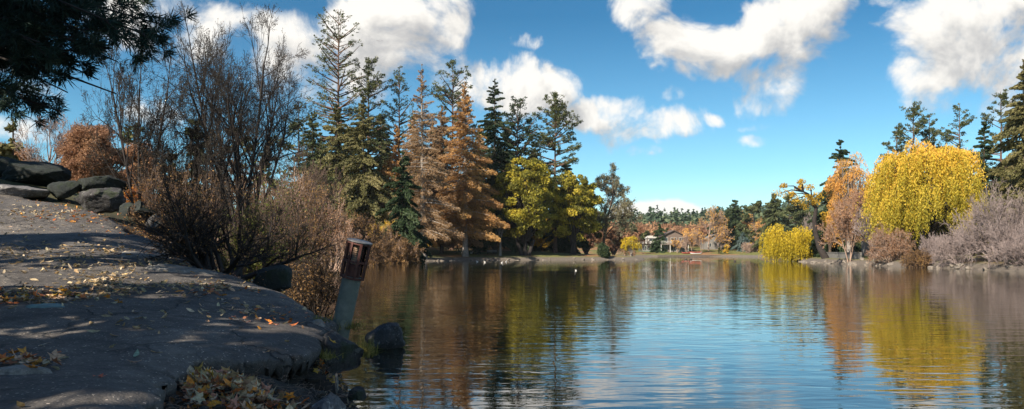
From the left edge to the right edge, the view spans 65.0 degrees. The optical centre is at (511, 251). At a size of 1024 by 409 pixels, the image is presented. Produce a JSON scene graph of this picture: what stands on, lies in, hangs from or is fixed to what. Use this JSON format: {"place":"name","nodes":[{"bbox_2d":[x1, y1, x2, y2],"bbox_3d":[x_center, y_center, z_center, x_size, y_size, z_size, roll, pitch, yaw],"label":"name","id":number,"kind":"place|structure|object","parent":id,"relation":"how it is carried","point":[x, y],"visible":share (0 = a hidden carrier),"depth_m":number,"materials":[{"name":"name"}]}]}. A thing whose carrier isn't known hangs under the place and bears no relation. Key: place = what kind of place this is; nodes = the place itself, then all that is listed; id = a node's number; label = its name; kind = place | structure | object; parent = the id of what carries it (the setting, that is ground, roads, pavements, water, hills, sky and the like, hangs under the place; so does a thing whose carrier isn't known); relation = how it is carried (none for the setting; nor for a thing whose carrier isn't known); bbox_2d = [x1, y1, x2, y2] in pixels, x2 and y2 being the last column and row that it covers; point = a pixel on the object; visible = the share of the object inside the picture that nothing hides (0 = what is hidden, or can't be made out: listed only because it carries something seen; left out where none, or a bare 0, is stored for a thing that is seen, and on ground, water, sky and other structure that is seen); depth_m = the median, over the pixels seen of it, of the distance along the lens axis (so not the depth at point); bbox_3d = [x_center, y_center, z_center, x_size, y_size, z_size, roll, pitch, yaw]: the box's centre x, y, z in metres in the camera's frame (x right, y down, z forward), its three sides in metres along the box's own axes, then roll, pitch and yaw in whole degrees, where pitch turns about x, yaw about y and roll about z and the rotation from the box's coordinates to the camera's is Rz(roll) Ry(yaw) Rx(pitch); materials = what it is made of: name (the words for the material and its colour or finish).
{"place":"outdoors","nodes":[
{"label":"outdoors","id":0,"kind":"place"},
{"bbox_2d":[0,194,337,408],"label":"path","id":1,"kind":"structure","parent":0,"point":[182,342],"depth_m":7.67,"materials":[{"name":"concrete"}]},
{"bbox_2d":[0,364,51,374],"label":"flat stone","id":2,"kind":"object","parent":1,"relation":"on","point":[20,369],"visible":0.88,"depth_m":5.34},
{"bbox_2d":[26,303,64,307],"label":"flat stone","id":3,"kind":"object","parent":1,"relation":"on","point":[45,305],"visible":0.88,"depth_m":8.14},
{"bbox_2d":[116,251,170,260],"bbox_3d":[-6.164,0.081,13.346,0.971,0.192,0.986,0,0,0],"label":"flat stone","id":4,"kind":"object","parent":1,"relation":"on","point":[133,253],"visible":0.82,"depth_m":13.24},
{"bbox_2d":[0,199,324,406],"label":"fallen leaves","id":5,"kind":"object","parent":1,"relation":"on","point":[30,358],"depth_m":9.73,"materials":[{"name":"plant"}]},
{"bbox_2d":[145,263,217,273],"bbox_3d":[-4.883,0.277,11.961,1.138,0.206,1.070,0,0,0],"label":"flat stone","id":6,"kind":"object","parent":1,"relation":"on","point":[171,268],"visible":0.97,"depth_m":11.80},
{"bbox_2d":[61,201,355,408],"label":"leaf heap","id":7,"kind":"object","parent":1,"relation":"on","point":[222,378],"visible":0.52,"depth_m":5.81,"materials":[{"name":"plant"}]},
{"bbox_2d":[252,265,291,291],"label":"stone block","id":8,"kind":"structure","parent":1,"relation":"on","point":[278,278],"depth_m":12.99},
{"bbox_2d":[0,179,1023,408],"bbox_3d":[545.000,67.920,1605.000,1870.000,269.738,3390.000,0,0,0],"label":"ground","id":9,"kind":"structure","parent":0,"point":[453,255],"depth_m":76.05,"materials":[{"name":"soil"}]},
{"bbox_2d":[0,156,17,177],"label":"boulder","id":10,"kind":"object","parent":9,"relation":"on","point":[4,161],"visible":0.15,"depth_m":27.15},
{"bbox_2d":[0,118,23,160],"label":"evergreen tree","id":11,"kind":"object","parent":9,"relation":"on","point":[6,150],"visible":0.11,"depth_m":44.46,"materials":[{"name":"green plant"}]},
{"bbox_2d":[0,141,47,161],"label":"autumn tree","id":12,"kind":"object","parent":9,"relation":"on","point":[25,157],"visible":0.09,"depth_m":49.62,"materials":[{"name":"brown plant"}]},
{"bbox_2d":[0,184,49,198],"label":"boulder","id":13,"kind":"object","parent":9,"relation":"on","point":[26,192],"visible":0.88,"depth_m":24.38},
{"bbox_2d":[0,161,71,186],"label":"boulder","id":14,"kind":"object","parent":9,"relation":"on","point":[45,174],"visible":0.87,"depth_m":26.60,"materials":[{"name":"stone"}]},
{"bbox_2d":[12,113,88,163],"bbox_3d":[-24.027,-4.475,42.296,3.967,6.030,3.265,0,0,-27],"label":"bare tree","id":15,"kind":"object","parent":9,"relation":"on","point":[58,138],"visible":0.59,"depth_m":41.80,"materials":[{"name":"orange plant"}]},
{"bbox_2d":[47,180,80,199],"bbox_3d":[-13.927,-1.938,25.213,0.892,0.606,1.086,0,0,0],"label":"boulder","id":16,"kind":"object","parent":9,"relation":"on","point":[60,190],"visible":1,"depth_m":24.86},
{"bbox_2d":[52,122,132,193],"bbox_3d":[-20.955,-3.768,39.904,3.558,5.461,3.426,0,0,0],"label":"autumn tree","id":17,"kind":"object","parent":9,"relation":"on","point":[77,147],"visible":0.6,"depth_m":39.11,"materials":[{"name":"brown plant"}]},
{"bbox_2d":[73,187,125,213],"bbox_3d":[-11.907,-1.486,23.256,1.452,0.771,1.064,0,0,0],"label":"boulder","id":18,"kind":"object","parent":9,"relation":"on","point":[104,200],"visible":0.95,"depth_m":22.97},
{"bbox_2d":[0,0,199,131],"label":"pine tree","id":19,"kind":"object","parent":9,"relation":"on","point":[33,33],"visible":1,"depth_m":8.60,"materials":[{"name":"green plant"}]},
{"bbox_2d":[77,175,131,191],"bbox_3d":[-13.165,-2.135,25.635,1.557,0.678,1.433,0,0,0],"label":"boulder","id":20,"kind":"object","parent":9,"relation":"on","point":[105,181],"visible":0.64,"depth_m":25.13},
{"bbox_2d":[78,34,194,220],"bbox_3d":[-12.110,-3.466,26.094,3.249,7.754,2.608,0,0,0],"label":"bare tree","id":21,"kind":"object","parent":9,"relation":"on","point":[158,116],"visible":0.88,"depth_m":25.96,"materials":[{"name":"brown plant"}]},
{"bbox_2d":[118,143,167,200],"bbox_3d":[-20.209,-3.251,43.879,2.794,5.581,2.656,0,0,0],"label":"autumn tree","id":22,"kind":"object","parent":9,"relation":"on","point":[131,150],"visible":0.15,"depth_m":43.47,"materials":[{"name":"brown plant"}]},
{"bbox_2d":[130,200,157,217],"bbox_3d":[-9.415,-1.097,20.604,0.727,0.454,0.608,0,0,38],"label":"boulder","id":23,"kind":"object","parent":9,"relation":"on","point":[139,208],"visible":0.59,"depth_m":20.36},
{"bbox_2d":[116,163,225,264],"bbox_3d":[-8.695,-0.546,20.971,2.602,3.716,2.458,0,0,0],"label":"shore bush","id":24,"kind":"object","parent":9,"relation":"on","point":[145,192],"visible":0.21,"depth_m":20.54,"materials":[{"name":"brown plant"}]},
{"bbox_2d":[134,103,233,229],"bbox_3d":[-10.866,-2.246,26.948,2.975,5.881,2.639,0,0,-14],"label":"bare tree","id":25,"kind":"object","parent":9,"relation":"on","point":[196,161],"visible":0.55,"depth_m":26.67,"materials":[{"name":"brown plant"}]},
{"bbox_2d":[180,156,260,259],"bbox_3d":[-12.604,-1.716,33.908,4.542,5.783,4.182,0,0,-20],"label":"shore bush","id":26,"kind":"object","parent":9,"relation":"on","point":[253,199],"visible":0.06,"depth_m":33.76,"materials":[{"name":"brown plant"}]},
{"bbox_2d":[119,165,339,285],"bbox_3d":[-4.792,-0.404,13.631,3.459,2.052,3.904,0,0,-37],"label":"shore bush","id":27,"kind":"object","parent":9,"relation":"on","point":[199,233],"visible":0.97,"depth_m":13.27,"materials":[{"name":"brown plant"}]},
{"bbox_2d":[136,1,323,256],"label":"bare tree","id":28,"kind":"object","parent":9,"relation":"on","point":[231,133],"visible":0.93,"depth_m":28.87,"materials":[{"name":"brown plant"}]},
{"bbox_2d":[216,200,284,282],"bbox_3d":[-5.324,0.387,16.509,1.573,2.892,1.554,0,0,27],"label":"shore bush","id":29,"kind":"object","parent":9,"relation":"on","point":[254,266],"visible":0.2,"depth_m":16.33,"materials":[{"name":"brown plant"}]},
{"bbox_2d":[163,360,359,408],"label":"fallen leaves","id":30,"kind":"object","parent":9,"relation":"on","point":[320,394],"visible":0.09,"depth_m":6.46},
{"bbox_2d":[196,158,334,294],"bbox_3d":[-6.271,-0.431,20.157,3.851,3.925,2.541,0,0,-29],"label":"shore bush","id":31,"kind":"object","parent":9,"relation":"on","point":[281,200],"visible":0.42,"depth_m":20.16,"materials":[{"name":"brown plant"}]},
{"bbox_2d":[245,159,322,262],"bbox_3d":[-12.210,-1.234,42.175,5.442,7.476,4.986,0,0,22],"label":"shore bush","id":32,"kind":"object","parent":9,"relation":"on","point":[302,184],"visible":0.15,"depth_m":41.94,"materials":[{"name":"brown plant"}]},
{"bbox_2d":[263,102,337,190],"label":"evergreen tree","id":33,"kind":"object","parent":9,"relation":"on","point":[308,142],"visible":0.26,"depth_m":71.54,"materials":[{"name":"green plant"}]},
{"bbox_2d":[249,363,364,408],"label":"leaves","id":34,"kind":"object","parent":9,"relation":"on","point":[307,386],"visible":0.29,"depth_m":6.95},
{"bbox_2d":[266,133,351,219],"bbox_3d":[-12.054,-2.738,45.630,4.111,7.441,5.801,0,0,41],"label":"bare tree","id":35,"kind":"object","parent":9,"relation":"on","point":[315,173],"visible":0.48,"depth_m":46.15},
{"bbox_2d":[289,114,328,219],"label":"fir tree","id":36,"kind":"object","parent":9,"relation":"on","point":[310,156],"visible":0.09,"depth_m":140.68,"materials":[{"name":"green plant"}]},
{"bbox_2d":[272,174,365,299],"bbox_3d":[-6.658,-0.229,26.087,3.543,4.869,3.806,0,0,0],"label":"shore bush","id":37,"kind":"object","parent":9,"relation":"on","point":[320,221],"visible":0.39,"depth_m":25.67,"materials":[{"name":"brown plant"}]},
{"bbox_2d":[281,240,358,315],"bbox_3d":[-4.599,0.694,18.916,1.931,2.109,1.669,0,0,0],"label":"shore bush","id":38,"kind":"object","parent":9,"relation":"on","point":[315,281],"visible":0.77,"depth_m":18.65,"materials":[{"name":"brown plant"}]},
{"bbox_2d":[300,157,353,256],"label":"bush","id":39,"kind":"object","parent":9,"relation":"on","point":[327,168],"visible":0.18,"depth_m":66.66,"materials":[{"name":"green plant"}]},
{"bbox_2d":[309,392,345,408],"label":"rock","id":40,"kind":"object","parent":9,"relation":"on","point":[331,400],"visible":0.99,"depth_m":6.26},
{"bbox_2d":[301,6,369,159],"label":"ponderosa pine","id":41,"kind":"object","parent":9,"relation":"on","point":[338,36],"visible":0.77,"depth_m":141.28,"materials":[{"name":"green plant"}]},
{"bbox_2d":[314,103,356,217],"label":"fir tree","id":42,"kind":"object","parent":9,"relation":"on","point":[339,131],"visible":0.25,"depth_m":138.73,"materials":[{"name":"green plant"}]},
{"bbox_2d":[305,190,372,273],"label":"shore bush","id":43,"kind":"object","parent":9,"relation":"on","point":[341,247],"visible":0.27,"depth_m":51.69,"materials":[{"name":"orange plant"}]},
{"bbox_2d":[323,330,363,375],"bbox_3d":[-1.906,1.070,8.594,0.478,0.474,0.469,0,0,41],"label":"rock","id":44,"kind":"object","parent":9,"relation":"on","point":[349,359],"visible":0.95,"depth_m":8.46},
{"bbox_2d":[349,334,379,358],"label":"grass tuft","id":45,"kind":"object","parent":44,"relation":"on","point":[368,351],"visible":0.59,"depth_m":8.98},
{"bbox_2d":[333,238,371,338],"bbox_3d":[-2.061,0.654,9.981,0.321,1.653,0.321,13,4,0],"label":"bollard lamp","id":46,"kind":"object","parent":9,"relation":"on","point":[355,259],"visible":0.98,"depth_m":9.88,"materials":[{"name":"metal"}]},
{"bbox_2d":[324,209,383,268],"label":"shore bush","id":47,"kind":"object","parent":9,"relation":"on","point":[360,226],"visible":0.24,"depth_m":71.77,"materials":[{"name":"brown plant"}]},
{"bbox_2d":[347,386,366,400],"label":"rock","id":48,"kind":"object","parent":9,"relation":"on","point":[358,393],"visible":1,"depth_m":7.36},
{"bbox_2d":[330,97,397,227],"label":"cedar tree","id":49,"kind":"object","parent":9,"relation":"on","point":[364,194],"visible":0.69,"depth_m":133.66,"materials":[{"name":"green plant"}]},
{"bbox_2d":[343,56,397,186],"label":"ponderosa pine","id":50,"kind":"object","parent":9,"relation":"on","point":[372,85],"visible":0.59,"depth_m":145.19,"materials":[{"name":"green plant"}]},
{"bbox_2d":[348,220,394,265],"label":"shore bush","id":51,"kind":"object","parent":9,"relation":"on","point":[377,258],"visible":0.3,"depth_m":90.58,"materials":[{"name":"brown plant"}]},
{"bbox_2d":[369,114,397,188],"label":"fir tree","id":52,"kind":"object","parent":9,"relation":"on","point":[377,139],"visible":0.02,"depth_m":171.28,"materials":[{"name":"green plant"}]},
{"bbox_2d":[369,65,426,189],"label":"ponderosa pine","id":53,"kind":"object","parent":9,"relation":"on","point":[397,90],"visible":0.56,"depth_m":149.52,"materials":[{"name":"green plant"}]},
{"bbox_2d":[373,225,424,263],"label":"shore bush","id":54,"kind":"object","parent":9,"relation":"on","point":[404,251],"visible":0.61,"depth_m":104.68,"materials":[{"name":"brown plant"}]},
{"bbox_2d":[375,150,433,262],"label":"fir tree","id":55,"kind":"object","parent":9,"relation":"on","point":[407,223],"visible":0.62,"depth_m":109.30,"materials":[{"name":"green plant"}]},
{"bbox_2d":[373,124,437,248],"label":"larch tree","id":56,"kind":"object","parent":9,"relation":"on","point":[394,159],"visible":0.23,"depth_m":138.64,"materials":[{"name":"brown plant"}]},
{"bbox_2d":[388,64,465,258],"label":"larch tree","id":57,"kind":"object","parent":9,"relation":"on","point":[429,171],"visible":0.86,"depth_m":131.57,"materials":[{"name":"brown plant"}]},
{"bbox_2d":[424,107,483,253],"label":"larch tree","id":58,"kind":"object","parent":9,"relation":"on","point":[441,130],"visible":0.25,"depth_m":146.09,"materials":[{"name":"brown plant"}]},
{"bbox_2d":[424,59,489,249],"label":"ponderosa pine","id":59,"kind":"object","parent":9,"relation":"on","point":[450,92],"visible":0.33,"depth_m":157.28,"materials":[{"name":"green plant"}]},
{"bbox_2d":[428,81,509,256],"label":"larch tree","id":60,"kind":"object","parent":9,"relation":"on","point":[468,203],"visible":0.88,"depth_m":142.12,"materials":[{"name":"brown plant"}]},
{"bbox_2d":[468,79,527,254],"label":"fir tree","id":61,"kind":"object","parent":9,"relation":"on","point":[496,153],"visible":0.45,"depth_m":151.18,"materials":[{"name":"green plant"}]},
{"bbox_2d":[480,96,553,250],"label":"ponderosa pine","id":62,"kind":"object","parent":9,"relation":"on","point":[527,130],"visible":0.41,"depth_m":158.76,"materials":[{"name":"green plant"}]},
{"bbox_2d":[487,156,559,255],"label":"willow tree","id":63,"kind":"object","parent":9,"relation":"on","point":[534,203],"visible":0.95,"depth_m":146.77,"materials":[{"name":"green plant"}]},
{"bbox_2d":[531,218,552,251],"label":"autumn tree","id":64,"kind":"object","parent":9,"relation":"on","point":[542,243],"visible":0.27,"depth_m":174.86,"materials":[{"name":"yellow plant"}]},
{"bbox_2d":[517,91,583,252],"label":"ponderosa pine","id":65,"kind":"object","parent":9,"relation":"on","point":[556,111],"visible":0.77,"depth_m":156.91,"materials":[{"name":"green plant"}]},
{"bbox_2d":[542,165,589,253],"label":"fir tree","id":66,"kind":"object","parent":9,"relation":"on","point":[564,245],"visible":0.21,"depth_m":164.12,"materials":[{"name":"green plant"}]},
{"bbox_2d":[551,170,605,254],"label":"willow tree","id":67,"kind":"object","parent":9,"relation":"on","point":[576,212],"visible":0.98,"depth_m":154.19,"materials":[{"name":"plant"}]},
{"bbox_2d":[596,242,610,257],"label":"shore bush","id":68,"kind":"object","parent":9,"relation":"on","point":[603,249],"visible":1,"depth_m":152.20,"materials":[{"name":"green plant"}]},
{"bbox_2d":[602,226,624,254],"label":"autumn tree","id":69,"kind":"object","parent":9,"relation":"on","point":[615,246],"visible":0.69,"depth_m":191.17,"materials":[{"name":"brown plant"}]},
{"bbox_2d":[595,162,643,243],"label":"poplar tree","id":70,"kind":"object","parent":9,"relation":"on","point":[614,210],"visible":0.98,"depth_m":162.99,"materials":[{"name":"green plant"}]},
{"bbox_2d":[620,236,641,255],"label":"willow tree","id":71,"kind":"object","parent":9,"relation":"on","point":[629,244],"visible":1,"depth_m":159.48,"materials":[{"name":"plant"}]},
{"bbox_2d":[649,224,666,252],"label":"conifer","id":72,"kind":"object","parent":9,"relation":"on","point":[656,245],"visible":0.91,"depth_m":261.41,"materials":[{"name":"green plant"}]},
{"bbox_2d":[591,220,742,244],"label":"distant thicket","id":73,"kind":"object","parent":9,"relation":"on","point":[645,227],"visible":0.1,"depth_m":294.08,"materials":[{"name":"orange plant"}]},
{"bbox_2d":[658,230,688,252],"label":"lakeside house","id":74,"kind":"structure","parent":9,"relation":"on","point":[670,235],"depth_m":262.00,"materials":[{"name":"beige"}]},
{"bbox_2d":[700,234,724,248],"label":"lakeside house","id":75,"kind":"structure","parent":9,"relation":"on","point":[713,243],"depth_m":272.00,"materials":[{"name":"grey"}]},
{"bbox_2d":[699,205,729,251],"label":"cottonwood tree","id":76,"kind":"object","parent":9,"relation":"on","point":[719,221],"visible":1,"depth_m":263.09,"materials":[{"name":"orange plant"}]},
{"bbox_2d":[708,219,734,250],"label":"bare tree","id":77,"kind":"object","parent":9,"relation":"on","point":[720,237],"visible":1,"depth_m":260.84,"materials":[{"name":"plant"}]},
{"bbox_2d":[717,199,750,249],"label":"conifer","id":78,"kind":"object","parent":9,"relation":"on","point":[735,221],"visible":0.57,"depth_m":270.54,"materials":[{"name":"green plant"}]},
{"bbox_2d":[549,195,949,244],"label":"distant wood","id":79,"kind":"object","parent":9,"relation":"on","point":[676,217],"visible":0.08,"depth_m":347.87,"materials":[{"name":"plant"}]},
{"bbox_2d":[735,200,764,243],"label":"conifer","id":80,"kind":"object","parent":9,"relation":"on","point":[754,208],"visible":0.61,"depth_m":261.56,"materials":[{"name":"green plant"}]},
{"bbox_2d":[752,192,793,251],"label":"conifer","id":81,"kind":"object","parent":9,"relation":"on","point":[774,204],"visible":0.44,"depth_m":247.08,"materials":[{"name":"green plant"}]},
{"bbox_2d":[758,223,813,261],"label":"willow tree","id":82,"kind":"object","parent":9,"relation":"on","point":[776,245],"visible":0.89,"depth_m":125.74,"materials":[{"name":"yellow plant"}]},
{"bbox_2d":[778,193,808,238],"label":"conifer","id":83,"kind":"object","parent":9,"relation":"on","point":[793,209],"visible":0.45,"depth_m":254.33,"materials":[{"name":"green plant"}]},
{"bbox_2d":[771,179,828,258],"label":"crooked tree","id":84,"kind":"object","parent":9,"relation":"on","point":[823,254],"visible":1,"depth_m":113.76,"materials":[{"name":"plant"}]},
{"bbox_2d":[802,139,860,257],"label":"fir tree","id":85,"kind":"object","parent":9,"relation":"on","point":[839,156],"visible":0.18,"depth_m":121.95,"materials":[{"name":"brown plant"}]},
{"bbox_2d":[815,185,870,261],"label":"bare tree","id":86,"kind":"object","parent":9,"relation":"on","point":[841,223],"visible":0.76,"depth_m":97.78,"materials":[{"name":"orange plant"}]},
{"bbox_2d":[826,252,861,258],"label":"retaining wall","id":87,"kind":"structure","parent":9,"relation":"on","point":[856,255],"depth_m":105.89,"materials":[{"name":"grey"}]},
{"bbox_2d":[822,151,879,251],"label":"birch tree","id":88,"kind":"object","parent":9,"relation":"on","point":[836,187],"visible":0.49,"depth_m":105.10,"materials":[{"name":"orange plant"}]},
{"bbox_2d":[852,209,883,259],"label":"bare tree","id":89,"kind":"object","parent":9,"relation":"on","point":[859,224],"visible":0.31,"depth_m":92.23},
{"bbox_2d":[865,220,916,265],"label":"thicket","id":90,"kind":"object","parent":9,"relation":"on","point":[894,251],"visible":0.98,"depth_m":85.36,"materials":[{"name":"orange plant"}]},
{"bbox_2d":[881,126,908,158],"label":"pine tree","id":91,"kind":"object","parent":9,"relation":"on","point":[901,147],"visible":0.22,"depth_m":121.68,"materials":[{"name":"green plant"}]},
{"bbox_2d":[875,101,935,168],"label":"pine tree","id":92,"kind":"object","parent":9,"relation":"on","point":[915,113],"visible":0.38,"depth_m":123.45,"materials":[{"name":"green plant"}]},
{"bbox_2d":[900,246,932,267],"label":"thicket","id":93,"kind":"object","parent":9,"relation":"on","point":[919,258],"visible":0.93,"depth_m":76.56,"materials":[{"name":"brown plant"}]},
{"bbox_2d":[851,138,992,251],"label":"willow tree","id":94,"kind":"object","parent":9,"relation":"on","point":[912,194],"visible":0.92,"depth_m":85.48,"materials":[{"name":"yellow plant"}]},
{"bbox_2d":[861,223,983,255],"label":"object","id":95,"kind":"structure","parent":9,"relation":"on","point":[865,246],"depth_m":97.56,"materials":[{"name":"plant"}]},
{"bbox_2d":[914,113,942,171],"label":"pine tree","id":96,"kind":"object","parent":9,"relation":"on","point":[925,132],"visible":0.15,"depth_m":125.38,"materials":[{"name":"green plant"}]},
{"bbox_2d":[919,231,952,262],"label":"thicket","id":97,"kind":"object","parent":9,"relation":"on","point":[929,243],"visible":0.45,"depth_m":77.78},
{"bbox_2d":[928,224,982,267],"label":"thicket","id":98,"kind":"object","parent":9,"relation":"on","point":[941,250],"visible":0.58,"depth_m":73.07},
{"bbox_2d":[931,103,988,171],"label":"pine tree","id":99,"kind":"object","parent":9,"relation":"on","point":[963,123],"visible":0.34,"depth_m":117.90,"materials":[{"name":"green plant"}]},
{"bbox_2d":[938,177,1023,269],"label":"thicket","id":100,"kind":"object","parent":9,"relation":"on","point":[998,228],"visible":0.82,"depth_m":68.50,"materials":[{"name":"plant"}]},
{"bbox_2d":[972,117,1000,239],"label":"fir tree","id":101,"kind":"object","parent":9,"relation":"on","point":[987,148],"visible":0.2,"depth_m":99.59,"materials":[{"name":"green plant"}]},
{"bbox_2d":[968,89,1016,195],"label":"fir tree","id":102,"kind":"object","parent":9,"relation":"on","point":[1002,98],"visible":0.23,"depth_m":104.13,"materials":[{"name":"green plant"}]},
{"bbox_2d":[982,59,1023,249],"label":"fir tree","id":103,"kind":"object","parent":9,"relation":"on","point":[1013,131],"visible":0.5,"depth_m":91.65,"materials":[{"name":"green plant"}]},
{"bbox_2d":[982,224,1023,268],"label":"thicket","id":104,"kind":"object","parent":9,"relation":"on","point":[1014,249],"visible":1,"depth_m":63.84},
{"bbox_2d":[984,159,1023,247],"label":"fir tree","id":105,"kind":"object","parent":9,"relation":"on","point":[1002,172],"visible":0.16,"depth_m":87.72,"materials":[{"name":"green plant"}]},
{"bbox_2d":[0,0,1023,228],"label":"sky","id":106,"kind":"structure","parent":0,"point":[695,104],"materials":[{"name":"blue"}]},
{"bbox_2d":[282,257,1023,408],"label":"lake water","id":107,"kind":"structure","parent":0,"point":[702,333],"depth_m":14.43,"materials":[{"name":"blue liquid"}]},
{"bbox_2d":[365,322,404,348],"bbox_3d":[-2.011,1.329,12.520,0.675,0.496,0.414,0,0,12],"label":"rock","id":108,"kind":"object","parent":107,"relation":"in","point":[388,335],"visible":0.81,"depth_m":12.34,"materials":[{"name":"stone"}]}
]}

